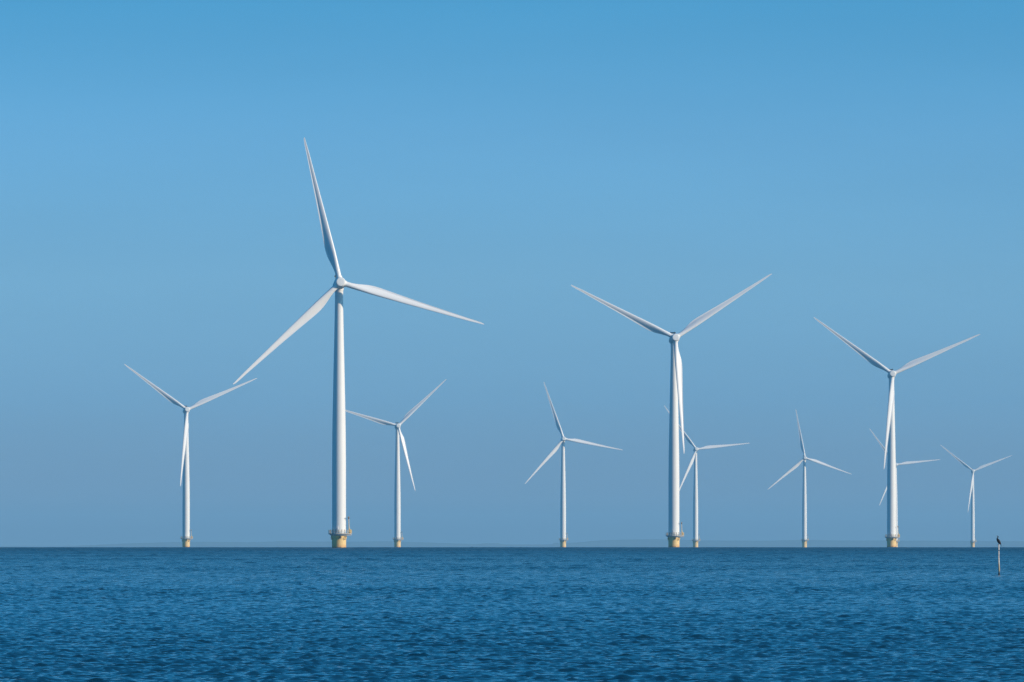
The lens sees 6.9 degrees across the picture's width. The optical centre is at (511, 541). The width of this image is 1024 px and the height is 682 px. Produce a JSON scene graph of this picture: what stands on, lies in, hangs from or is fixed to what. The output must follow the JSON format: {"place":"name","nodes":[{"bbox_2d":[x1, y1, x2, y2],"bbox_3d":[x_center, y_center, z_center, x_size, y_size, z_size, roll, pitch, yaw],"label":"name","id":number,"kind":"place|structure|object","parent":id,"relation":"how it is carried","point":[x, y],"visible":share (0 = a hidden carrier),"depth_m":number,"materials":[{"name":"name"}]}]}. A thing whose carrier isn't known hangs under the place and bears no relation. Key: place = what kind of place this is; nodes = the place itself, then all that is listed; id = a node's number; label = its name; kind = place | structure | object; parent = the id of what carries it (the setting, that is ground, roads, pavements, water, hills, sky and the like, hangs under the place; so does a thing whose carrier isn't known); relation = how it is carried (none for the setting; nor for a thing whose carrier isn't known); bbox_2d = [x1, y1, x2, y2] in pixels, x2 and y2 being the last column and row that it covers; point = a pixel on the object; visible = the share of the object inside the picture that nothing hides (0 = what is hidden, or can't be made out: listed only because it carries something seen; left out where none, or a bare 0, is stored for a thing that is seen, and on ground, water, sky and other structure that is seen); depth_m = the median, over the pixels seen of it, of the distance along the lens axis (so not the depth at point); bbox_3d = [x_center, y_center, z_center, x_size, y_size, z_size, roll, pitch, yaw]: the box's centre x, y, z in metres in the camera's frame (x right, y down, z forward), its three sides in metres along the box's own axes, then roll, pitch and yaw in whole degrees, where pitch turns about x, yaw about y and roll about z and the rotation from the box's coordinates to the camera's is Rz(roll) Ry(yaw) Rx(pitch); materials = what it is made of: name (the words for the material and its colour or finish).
{"place":"outdoors","nodes":[
{"label":"outdoors","id":0,"kind":"place"},
{"bbox_2d":[0,547,1023,681],"bbox_3d":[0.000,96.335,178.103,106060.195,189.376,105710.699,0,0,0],"label":"water","id":1,"kind":"structure","parent":0,"point":[514,614],"depth_m":211.68,"materials":[{"name":"blue liquid"}]},
{"bbox_2d":[124,364,256,546],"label":"wind turbine","id":2,"kind":"object","parent":1,"relation":"in","point":[185,537],"visible":1,"depth_m":5920.45,"materials":[{"name":"metal"}]},
{"bbox_2d":[233,137,483,547],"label":"wind turbine","id":3,"kind":"object","parent":1,"relation":"in","point":[339,535],"visible":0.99,"depth_m":3075.24,"materials":[{"name":"metal"}]},
{"bbox_2d":[345,379,445,546],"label":"wind turbine","id":4,"kind":"object","parent":1,"relation":"in","point":[397,538],"visible":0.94,"depth_m":6794.07,"materials":[{"name":"metal"}]},
{"bbox_2d":[525,383,621,546],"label":"wind turbine","id":5,"kind":"object","parent":1,"relation":"in","point":[562,539],"visible":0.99,"depth_m":7616.49,"materials":[{"name":"metal"}]},
{"bbox_2d":[571,274,770,546],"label":"wind turbine","id":6,"kind":"object","parent":1,"relation":"in","point":[676,397],"visible":0.99,"depth_m":3929.33,"materials":[{"name":"metal"}]},
{"bbox_2d":[664,406,748,546],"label":"wind turbine","id":7,"kind":"object","parent":1,"relation":"in","point":[695,540],"visible":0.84,"depth_m":8431.00,"materials":[{"name":"metal"}]},
{"bbox_2d":[769,411,850,546],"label":"wind turbine","id":8,"kind":"object","parent":1,"relation":"in","point":[804,539],"visible":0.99,"depth_m":9243.10,"materials":[{"name":"metal"}]},
{"bbox_2d":[814,317,979,546],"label":"wind turbine","id":9,"kind":"object","parent":1,"relation":"in","point":[891,537],"visible":1,"depth_m":4751.86,"materials":[{"name":"metal"}]},
{"bbox_2d":[869,428,940,546],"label":"wind turbine","id":10,"kind":"object","parent":1,"relation":"in","point":[897,464],"visible":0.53,"depth_m":10228.46,"materials":[{"name":"metal"}]},
{"bbox_2d":[941,445,1011,546],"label":"wind turbine","id":11,"kind":"object","parent":1,"relation":"in","point":[973,537],"visible":1,"depth_m":10865.30,"materials":[{"name":"metal"}]},
{"bbox_2d":[998,545,999,574],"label":"wooden stake","id":12,"kind":"object","parent":1,"relation":"in","point":[998,562],"visible":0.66,"depth_m":462.97,"materials":[{"name":"grey wood"}]},
{"bbox_2d":[0,539,1023,546],"bbox_3d":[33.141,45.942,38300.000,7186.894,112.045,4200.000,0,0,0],"label":"hills","id":13,"kind":"structure","parent":0,"point":[732,543],"depth_m":37667.77,"materials":[{"name":"grey"}]},
{"bbox_2d":[0,0,1023,546],"label":"sky","id":14,"kind":"structure","parent":0,"point":[483,161],"materials":[{"name":"blue"}]}
]}

